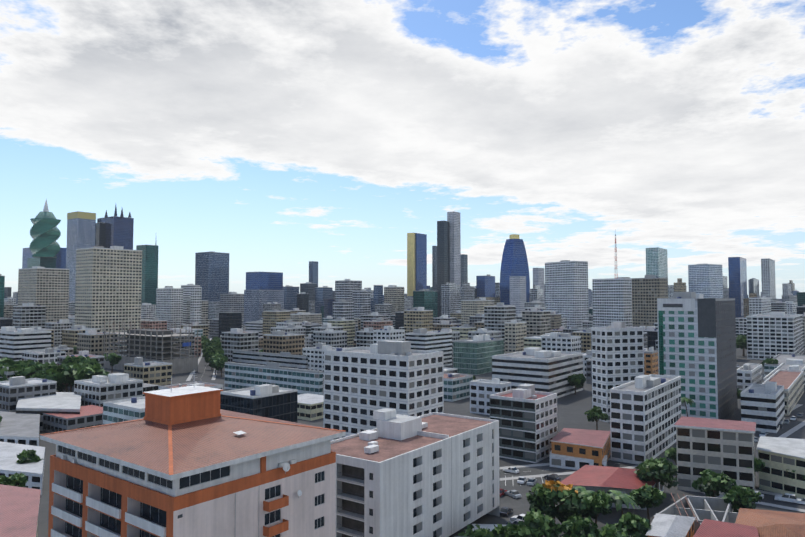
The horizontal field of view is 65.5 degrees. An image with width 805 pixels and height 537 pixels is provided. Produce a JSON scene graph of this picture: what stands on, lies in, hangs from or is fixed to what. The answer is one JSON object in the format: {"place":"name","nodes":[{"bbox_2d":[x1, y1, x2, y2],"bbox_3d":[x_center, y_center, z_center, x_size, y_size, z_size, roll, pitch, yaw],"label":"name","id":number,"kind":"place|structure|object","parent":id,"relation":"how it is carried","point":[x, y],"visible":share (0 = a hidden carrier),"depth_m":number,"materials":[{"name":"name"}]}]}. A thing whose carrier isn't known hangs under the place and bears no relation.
{"place":"outdoors","nodes":[
{"label":"outdoors","id":0,"kind":"place"},
{"bbox_2d":[0,484,40,536],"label":"roof","id":1,"kind":"structure","parent":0,"point":[19,509],"depth_m":118.05,"materials":[{"name":"pink paint"}]},
{"bbox_2d":[0,326,50,360],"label":"building","id":2,"kind":"structure","parent":0,"point":[15,343],"depth_m":452.78,"materials":[{"name":"white paint"}]},
{"bbox_2d":[18,266,68,322],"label":"building","id":3,"kind":"structure","parent":0,"point":[48,288],"depth_m":708.24,"materials":[{"name":"white paint"}]},
{"bbox_2d":[75,246,141,340],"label":"building","id":4,"kind":"structure","parent":0,"point":[108,286],"depth_m":569.74,"materials":[{"name":"white paint"}]},
{"bbox_2d":[156,286,182,329],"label":"building","id":5,"kind":"structure","parent":0,"point":[169,303],"depth_m":801.94,"materials":[{"name":"white paint"}]},
{"bbox_2d":[181,284,199,323],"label":"building","id":6,"kind":"structure","parent":0,"point":[186,291],"depth_m":849.48,"materials":[{"name":"white paint"}]},
{"bbox_2d":[40,369,345,536],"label":"orange building","id":7,"kind":"structure","parent":0,"point":[192,461],"depth_m":77.49,"materials":[{"name":"concrete"}]},
{"bbox_2d":[186,338,216,380],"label":"road","id":8,"kind":"structure","parent":0,"point":[204,372],"depth_m":403.01,"materials":[{"name":"asphalt"}]},
{"bbox_2d":[195,251,228,318],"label":"building","id":9,"kind":"structure","parent":0,"point":[212,274],"depth_m":1310.48,"materials":[{"name":"blue glass"}]},
{"bbox_2d":[220,292,243,329],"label":"building","id":10,"kind":"structure","parent":0,"point":[231,301],"depth_m":903.68,"materials":[{"name":"concrete"}]},
{"bbox_2d":[283,285,298,309],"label":"building","id":11,"kind":"structure","parent":0,"point":[290,297],"depth_m":1303.59,"materials":[{"name":"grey glass"}]},
{"bbox_2d":[290,312,321,323],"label":"building","id":12,"kind":"structure","parent":0,"point":[307,316],"depth_m":810.14,"materials":[{"name":"white paint"}]},
{"bbox_2d":[303,343,339,377],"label":"building","id":13,"kind":"structure","parent":0,"point":[315,355],"depth_m":383.80,"materials":[{"name":"white paint"}]},
{"bbox_2d":[315,286,331,313],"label":"building","id":14,"kind":"structure","parent":0,"point":[322,293],"depth_m":1303.18,"materials":[{"name":"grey glass"}]},
{"bbox_2d":[333,299,353,319],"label":"building","id":15,"kind":"structure","parent":0,"point":[342,308],"depth_m":752.29,"materials":[{"name":"concrete"}]},
{"bbox_2d":[335,279,361,301],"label":"building","id":16,"kind":"structure","parent":0,"point":[345,288],"depth_m":904.49,"materials":[{"name":"concrete"}]},
{"bbox_2d":[352,289,370,318],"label":"building","id":17,"kind":"structure","parent":0,"point":[361,299],"depth_m":852.13,"materials":[{"name":"concrete"}]},
{"bbox_2d":[373,326,404,343],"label":"building","id":18,"kind":"structure","parent":0,"point":[389,333],"depth_m":422.75,"materials":[{"name":"white paint"}]},
{"bbox_2d":[384,285,403,314],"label":"building","id":19,"kind":"structure","parent":0,"point":[394,295],"depth_m":904.01,"materials":[{"name":"white paint"}]},
{"bbox_2d":[0,0,804,298],"label":"sky","id":20,"kind":"structure","parent":0,"point":[283,136],"materials":[{"name":"white"}]},
{"bbox_2d":[37,321,804,536],"bbox_3d":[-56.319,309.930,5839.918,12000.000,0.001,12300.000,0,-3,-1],"label":"ground","id":21,"kind":"structure","parent":0,"point":[572,408],"depth_m":237.02,"materials":[{"name":"asphalt"}]},
{"bbox_2d":[0,472,27,487],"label":"tree","id":22,"kind":"object","parent":21,"relation":"on","point":[18,480],"visible":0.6,"depth_m":142.37,"materials":[{"name":"green plant"}]},
{"bbox_2d":[0,411,39,445],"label":"building","id":23,"kind":"structure","parent":21,"relation":"on","point":[19,428],"depth_m":205.57,"materials":[{"name":"white paint"}]},
{"bbox_2d":[0,442,44,494],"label":"building","id":24,"kind":"structure","parent":21,"relation":"on","point":[32,471],"depth_m":165.27,"materials":[{"name":"concrete"}]},
{"bbox_2d":[16,449,41,463],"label":"tree","id":25,"kind":"object","parent":21,"relation":"on","point":[28,456],"visible":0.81,"depth_m":168.03,"materials":[{"name":"green plant"}]},
{"bbox_2d":[22,199,66,268],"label":"twisted tower","id":26,"kind":"structure","parent":21,"relation":"on","point":[44,249],"depth_m":1406.54,"materials":[{"name":"teal glass"}]},
{"bbox_2d":[16,392,80,430],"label":"building","id":27,"kind":"structure","parent":21,"relation":"on","point":[64,402],"depth_m":239.62,"materials":[{"name":"white paint"}]},
{"bbox_2d":[0,357,109,391],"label":"trees","id":28,"kind":"object","parent":21,"relation":"on","point":[64,376],"visible":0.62,"depth_m":289.36,"materials":[{"name":"green plant"}]},
{"bbox_2d":[21,355,101,389],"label":"trees","id":29,"kind":"object","parent":21,"relation":"on","point":[69,360],"visible":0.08,"depth_m":343.73,"materials":[{"name":"green plant"}]},
{"bbox_2d":[66,218,95,301],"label":"building","id":30,"kind":"structure","parent":21,"relation":"on","point":[80,232],"depth_m":1307.24,"materials":[{"name":"blue glass"}]},
{"bbox_2d":[95,222,105,247],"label":"building","id":31,"kind":"structure","parent":21,"relation":"on","point":[100,234],"depth_m":1361.66,"materials":[{"name":"grey glass"}]},
{"bbox_2d":[97,216,133,249],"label":"building","id":32,"kind":"structure","parent":21,"relation":"on","point":[118,231],"depth_m":1362.67,"materials":[{"name":"blue glass"}]},
{"bbox_2d":[136,245,157,304],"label":"building","id":33,"kind":"structure","parent":21,"relation":"on","point":[149,276],"depth_m":1201.98,"materials":[{"name":"teal glass"}]},
{"bbox_2d":[104,320,197,373],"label":"construction frame","id":34,"kind":"object","parent":21,"relation":"on","point":[149,344],"visible":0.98,"depth_m":414.71,"materials":[{"name":"concrete"}]},
{"bbox_2d":[190,287,201,323],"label":"building","id":35,"kind":"structure","parent":21,"relation":"on","point":[195,302],"depth_m":697.86,"materials":[{"name":"white paint"}]},
{"bbox_2d":[201,335,227,376],"bbox_3d":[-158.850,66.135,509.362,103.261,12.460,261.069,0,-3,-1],"label":"street tree","id":36,"kind":"object","parent":21,"relation":"on","point":[215,358],"visible":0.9,"depth_m":441.77,"materials":[{"name":"green plant"}]},
{"bbox_2d":[219,312,241,337],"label":"building","id":37,"kind":"structure","parent":21,"relation":"on","point":[228,321],"depth_m":650.36,"materials":[{"name":"grey glass"}]},
{"bbox_2d":[244,290,283,324],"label":"building","id":38,"kind":"structure","parent":21,"relation":"on","point":[255,301],"depth_m":1087.96,"materials":[{"name":"grey glass"}]},
{"bbox_2d":[246,272,282,289],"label":"building","id":39,"kind":"structure","parent":21,"relation":"on","point":[264,280],"depth_m":1121.72,"materials":[{"name":"blue glass"}]},
{"bbox_2d":[232,350,307,368],"bbox_3d":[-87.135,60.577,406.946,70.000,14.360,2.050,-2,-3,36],"label":"building","id":40,"kind":"structure","parent":21,"relation":"on","point":[287,359],"depth_m":403.81,"materials":[{"name":"concrete"}]},
{"bbox_2d":[224,362,322,394],"bbox_3d":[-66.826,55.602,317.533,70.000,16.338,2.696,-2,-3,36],"label":"building","id":41,"kind":"structure","parent":21,"relation":"on","point":[245,375],"depth_m":314.89,"materials":[{"name":"concrete"}]},
{"bbox_2d":[4,300,657,424],"bbox_3d":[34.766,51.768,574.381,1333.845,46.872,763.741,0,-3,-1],"label":"buildings","id":42,"kind":"structure","parent":21,"relation":"on","point":[272,401],"depth_m":296.89,"materials":[{"name":"white paint"}]},
{"bbox_2d":[12,300,657,420],"bbox_3d":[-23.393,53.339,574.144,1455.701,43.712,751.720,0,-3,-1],"label":"buildings","id":43,"kind":"structure","parent":21,"relation":"on","point":[309,407],"depth_m":403.71,"materials":[{"name":"white paint"}]},
{"bbox_2d":[43,302,644,432],"bbox_3d":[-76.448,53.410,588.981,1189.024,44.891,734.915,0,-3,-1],"label":"buildings","id":44,"kind":"structure","parent":21,"relation":"on","point":[89,415],"depth_m":481.55,"materials":[{"name":"concrete"}]},
{"bbox_2d":[323,340,443,440],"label":"building","id":45,"kind":"structure","parent":21,"relation":"on","point":[362,384],"depth_m":181.85,"materials":[{"name":"paint"}]},
{"bbox_2d":[4,283,781,320],"bbox_3d":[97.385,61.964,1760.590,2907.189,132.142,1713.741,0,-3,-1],"label":"buildings","id":46,"kind":"structure","parent":21,"relation":"on","point":[467,291],"depth_m":1246.71,"materials":[{"name":"grey glass"}]},
{"bbox_2d":[13,278,778,317],"bbox_3d":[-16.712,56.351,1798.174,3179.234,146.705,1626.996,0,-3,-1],"label":"buildings","id":47,"kind":"structure","parent":21,"relation":"on","point":[536,292],"depth_m":1166.07,"materials":[{"name":"grey glass"}]},
{"bbox_2d":[4,281,796,320],"bbox_3d":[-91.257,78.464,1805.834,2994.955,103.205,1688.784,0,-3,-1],"label":"buildings","id":48,"kind":"structure","parent":21,"relation":"on","point":[788,297],"depth_m":1373.51,"materials":[{"name":"grey glass"}]},
{"bbox_2d":[0,302,804,411],"bbox_3d":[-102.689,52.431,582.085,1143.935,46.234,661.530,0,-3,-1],"label":"buildings","id":49,"kind":"structure","parent":21,"relation":"on","point":[97,390],"depth_m":439.32,"materials":[{"name":"concrete"}]},
{"bbox_2d":[17,278,804,316],"bbox_3d":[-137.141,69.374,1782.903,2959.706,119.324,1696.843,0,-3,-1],"label":"buildings","id":50,"kind":"structure","parent":21,"relation":"on","point":[450,297],"depth_m":1091.91,"materials":[{"name":"grey glass"}]},
{"bbox_2d":[407,233,415,295],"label":"gold fin","id":51,"kind":"object","parent":21,"relation":"on","point":[411,272],"visible":0.61,"depth_m":1500.51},
{"bbox_2d":[331,408,499,536],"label":"white apartment block","id":52,"kind":"structure","parent":21,"relation":"on","point":[434,474],"depth_m":120.65,"materials":[{"name":"paint"}]},
{"bbox_2d":[415,233,426,290],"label":"building","id":53,"kind":"structure","parent":21,"relation":"on","point":[421,258],"depth_m":1516.41,"materials":[{"name":"blue glass"}]},
{"bbox_2d":[73,346,777,398],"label":"buildings","id":54,"kind":"structure","parent":21,"relation":"on","point":[577,380],"depth_m":316.01,"materials":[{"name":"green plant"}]},
{"bbox_2d":[57,301,804,395],"bbox_3d":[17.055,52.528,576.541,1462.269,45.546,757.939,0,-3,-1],"label":"buildings","id":55,"kind":"structure","parent":21,"relation":"on","point":[90,343],"depth_m":473.03,"materials":[{"name":"white paint"}]},
{"bbox_2d":[437,220,449,316],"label":"building","id":56,"kind":"structure","parent":21,"relation":"on","point":[443,252],"depth_m":1206.85,"materials":[{"name":"grey glass"}]},
{"bbox_2d":[447,211,460,285],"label":"building","id":57,"kind":"structure","parent":21,"relation":"on","point":[453,217],"depth_m":1222.97,"materials":[{"name":"concrete"}]},
{"bbox_2d":[458,524,494,536],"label":"tree","id":58,"kind":"object","parent":21,"relation":"on","point":[480,532],"visible":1,"depth_m":116.10,"materials":[{"name":"green plant"}]},
{"bbox_2d":[492,522,520,536],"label":"tree","id":59,"kind":"object","parent":21,"relation":"on","point":[507,530],"visible":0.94,"depth_m":116.55,"materials":[{"name":"green plant"}]},
{"bbox_2d":[490,384,556,462],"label":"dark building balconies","id":60,"kind":"structure","parent":21,"relation":"on","point":[525,415],"depth_m":191.51,"materials":[{"name":"white paint"}]},
{"bbox_2d":[495,466,561,524],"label":"parking lot","id":61,"kind":"structure","parent":21,"relation":"on","point":[520,505],"depth_m":162.58,"materials":[{"name":"asphalt"}]},
{"bbox_2d":[499,474,560,524],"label":"parked cars","id":62,"kind":"object","parent":61,"relation":"on","point":[506,511],"visible":0.71,"depth_m":154.63,"materials":[{"name":"white"}]},
{"bbox_2d":[492,347,582,397],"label":"building","id":63,"kind":"structure","parent":21,"relation":"on","point":[545,370],"depth_m":309.00,"materials":[{"name":"white paint"}]},
{"bbox_2d":[533,268,544,306],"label":"building","id":64,"kind":"structure","parent":21,"relation":"on","point":[538,277],"depth_m":1309.28,"materials":[{"name":"glass"}]},
{"bbox_2d":[517,508,561,536],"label":"tree","id":65,"kind":"object","parent":21,"relation":"on","point":[538,524],"visible":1,"depth_m":115.31,"materials":[{"name":"green plant"}]},
{"bbox_2d":[526,480,582,519],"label":"flowering tree","id":66,"kind":"object","parent":21,"relation":"on","point":[545,497],"visible":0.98,"depth_m":126.69,"materials":[{"name":"green plant"}]},
{"bbox_2d":[549,450,606,469],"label":"house wall","id":67,"kind":"structure","parent":21,"relation":"on","point":[565,462],"depth_m":180.04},
{"bbox_2d":[550,428,610,465],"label":"orange house","id":68,"kind":"structure","parent":21,"relation":"on","point":[594,445],"depth_m":182.89,"materials":[{"name":"paint"}]},
{"bbox_2d":[560,514,601,536],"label":"tree","id":69,"kind":"object","parent":21,"relation":"on","point":[575,526],"visible":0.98,"depth_m":116.44,"materials":[{"name":"green plant"}]},
{"bbox_2d":[576,490,615,528],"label":"tree","id":70,"kind":"object","parent":21,"relation":"on","point":[594,505],"visible":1,"depth_m":124.88,"materials":[{"name":"green plant"}]},
{"bbox_2d":[584,406,608,429],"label":"tree","id":71,"kind":"object","parent":21,"relation":"on","point":[595,413],"visible":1,"depth_m":226.06,"materials":[{"name":"green plant"}]},
{"bbox_2d":[561,465,662,509],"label":"red-roofed house","id":72,"kind":"structure","parent":21,"relation":"on","point":[605,479],"depth_m":148.43,"materials":[{"name":"red paint"}]},
{"bbox_2d":[595,523,631,536],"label":"tree","id":73,"kind":"object","parent":21,"relation":"on","point":[610,530],"visible":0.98,"depth_m":116.16,"materials":[{"name":"green plant"}]},
{"bbox_2d":[606,490,638,514],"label":"palm","id":74,"kind":"object","parent":21,"relation":"on","point":[619,497],"visible":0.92,"depth_m":127.00,"materials":[{"name":"green plant"}]},
{"bbox_2d":[615,512,651,536],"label":"tree","id":75,"kind":"object","parent":21,"relation":"on","point":[634,525],"visible":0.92,"depth_m":117.98,"materials":[{"name":"green plant"}]},
{"bbox_2d":[610,374,680,464],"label":"building","id":76,"kind":"structure","parent":21,"relation":"on","point":[645,413],"depth_m":189.49,"materials":[{"name":"white paint"}]},
{"bbox_2d":[629,483,665,524],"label":"tree","id":77,"kind":"object","parent":21,"relation":"on","point":[646,496],"visible":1,"depth_m":135.17,"materials":[{"name":"green plant"}]},
{"bbox_2d":[632,275,667,326],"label":"building","id":78,"kind":"structure","parent":21,"relation":"on","point":[648,291],"depth_m":611.40,"materials":[{"name":"concrete"}]},
{"bbox_2d":[644,347,657,374],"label":"building","id":79,"kind":"structure","parent":21,"relation":"on","point":[651,361],"depth_m":329.55,"materials":[{"name":"concrete"}]},
{"bbox_2d":[634,457,679,488],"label":"tree","id":80,"kind":"object","parent":21,"relation":"on","point":[657,470],"visible":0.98,"depth_m":150.30,"materials":[{"name":"green plant"}]},
{"bbox_2d":[646,247,667,277],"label":"building","id":81,"kind":"structure","parent":21,"relation":"on","point":[656,262],"depth_m":1316.43,"materials":[{"name":"glass"}]},
{"bbox_2d":[657,292,737,419],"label":"tall grey building","id":82,"kind":"structure","parent":21,"relation":"on","point":[705,368],"depth_m":244.99,"materials":[{"name":"concrete"}]},
{"bbox_2d":[657,298,715,374],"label":"grey building panels","id":83,"kind":"object","parent":82,"relation":"attached to","point":[706,317],"visible":0.9,"depth_m":243.82,"materials":[{"name":"concrete"}]},
{"bbox_2d":[691,469,736,496],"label":"tree","id":84,"kind":"object","parent":21,"relation":"on","point":[713,484],"visible":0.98,"depth_m":143.97,"materials":[{"name":"green plant"}]},
{"bbox_2d":[674,416,755,494],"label":"building","id":85,"kind":"structure","parent":21,"relation":"on","point":[726,447],"depth_m":158.19,"materials":[{"name":"white paint"}]},
{"bbox_2d":[728,257,746,317],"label":"building","id":86,"kind":"structure","parent":21,"relation":"on","point":[737,268],"depth_m":1313.40,"materials":[{"name":"blue glass"}]},
{"bbox_2d":[721,485,761,512],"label":"tree","id":87,"kind":"object","parent":21,"relation":"on","point":[738,497],"visible":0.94,"depth_m":135.01,"materials":[{"name":"green plant"}]},
{"bbox_2d":[737,363,761,390],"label":"building","id":88,"kind":"structure","parent":21,"relation":"on","point":[748,374],"depth_m":331.72,"materials":[{"name":"white paint"}]},
{"bbox_2d":[749,295,770,315],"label":"building","id":89,"kind":"structure","parent":21,"relation":"on","point":[758,305],"depth_m":707.21,"materials":[{"name":"white paint"}]},
{"bbox_2d":[741,381,784,432],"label":"building","id":90,"kind":"structure","parent":21,"relation":"on","point":[763,406],"depth_m":231.97,"materials":[{"name":"white paint"}]},
{"bbox_2d":[761,258,775,298],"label":"building","id":91,"kind":"structure","parent":21,"relation":"on","point":[768,277],"depth_m":1212.08,"materials":[{"name":"glass"}]},
{"bbox_2d":[735,508,804,536],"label":"roof","id":92,"kind":"structure","parent":21,"relation":"on","point":[767,523],"depth_m":116.35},
{"bbox_2d":[746,312,803,359],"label":"building","id":93,"kind":"structure","parent":21,"relation":"on","point":[771,335],"depth_m":490.95,"materials":[{"name":"white paint"}]},
{"bbox_2d":[756,436,804,498],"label":"cream building","id":94,"kind":"structure","parent":21,"relation":"on","point":[778,456],"depth_m":158.40,"materials":[{"name":"white paint"}]},
{"bbox_2d":[762,369,803,415],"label":"building","id":95,"kind":"structure","parent":21,"relation":"on","point":[791,382],"depth_m":293.76,"materials":[{"name":"white paint"}]},
{"bbox_2d":[763,363,804,384],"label":"roof parapet","id":96,"kind":"structure","parent":21,"relation":"on","point":[792,366],"depth_m":350.49,"materials":[{"name":"white paint"}]},
{"bbox_2d":[764,354,804,375],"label":"building","id":97,"kind":"structure","parent":21,"relation":"on","point":[787,358],"depth_m":402.08,"materials":[{"name":"concrete"}]},
{"bbox_2d":[413,289,437,317],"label":"building","id":98,"kind":"structure","parent":0,"point":[426,299],"depth_m":906.98,"materials":[{"name":"teal glass"}]},
{"bbox_2d":[406,328,451,365],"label":"building","id":99,"kind":"structure","parent":0,"point":[425,339],"depth_m":437.41,"materials":[{"name":"white paint"}]},
{"bbox_2d":[461,298,493,325],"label":"building","id":100,"kind":"structure","parent":0,"point":[469,308],"depth_m":756.31,"materials":[{"name":"white paint"}]},
{"bbox_2d":[453,334,503,374],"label":"building","id":101,"kind":"structure","parent":0,"point":[474,354],"depth_m":403.98,"materials":[{"name":"green glass"}]},
{"bbox_2d":[476,274,494,296],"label":"building","id":102,"kind":"structure","parent":0,"point":[485,286],"depth_m":1308.91,"materials":[{"name":"blue glass"}]},
{"bbox_2d":[470,378,510,414],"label":"building","id":103,"kind":"structure","parent":0,"point":[482,391],"depth_m":264.17,"materials":[{"name":"white paint"}]},
{"bbox_2d":[500,234,529,313],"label":"curved glass tower","id":104,"kind":"structure","parent":0,"point":[514,282],"depth_m":1003.27,"materials":[{"name":"blue glass"}]},
{"bbox_2d":[505,319,526,353],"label":"building","id":105,"kind":"structure","parent":0,"point":[515,332],"depth_m":521.30,"materials":[{"name":"white paint"}]},
{"bbox_2d":[545,260,588,327],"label":"building","id":106,"kind":"structure","parent":0,"point":[566,288],"depth_m":810.88,"materials":[{"name":"glass"}]},
{"bbox_2d":[499,458,637,480],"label":"road","id":107,"kind":"structure","parent":0,"point":[564,471],"depth_m":181.13,"materials":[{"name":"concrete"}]},
{"bbox_2d":[592,277,631,326],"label":"building","id":108,"kind":"structure","parent":0,"point":[612,299],"depth_m":660.92,"materials":[{"name":"glass"}]},
{"bbox_2d":[591,322,643,421],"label":"building","id":109,"kind":"structure","parent":0,"point":[617,353],"depth_m":250.98,"materials":[{"name":"white paint"}]},
{"bbox_2d":[646,513,695,536],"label":"roof","id":110,"kind":"structure","parent":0,"point":[665,525],"depth_m":117.51,"materials":[{"name":"white paint"}]},
{"bbox_2d":[653,493,737,533],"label":"roofless building","id":111,"kind":"structure","parent":0,"point":[700,508],"depth_m":133.60,"materials":[{"name":"metal"}]},
{"bbox_2d":[688,264,722,297],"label":"building","id":112,"kind":"structure","parent":0,"point":[706,280],"depth_m":1117.60,"materials":[{"name":"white glass"}]},
{"bbox_2d":[693,519,758,536],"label":"roof","id":113,"kind":"structure","parent":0,"point":[710,528],"depth_m":113.32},
{"bbox_2d":[704,489,804,511],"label":"road","id":114,"kind":"structure","parent":0,"point":[768,499],"depth_m":150.19,"materials":[{"name":"asphalt"}]},
{"bbox_2d":[503,365,804,504],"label":"street cars","id":115,"kind":"object","parent":114,"relation":"on","point":[791,498],"depth_m":154.19,"materials":[{"name":"white"}]},
{"bbox_2d":[754,404,804,446],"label":"road","id":116,"kind":"structure","parent":0,"point":[787,430],"depth_m":240.06,"materials":[{"name":"asphalt"}]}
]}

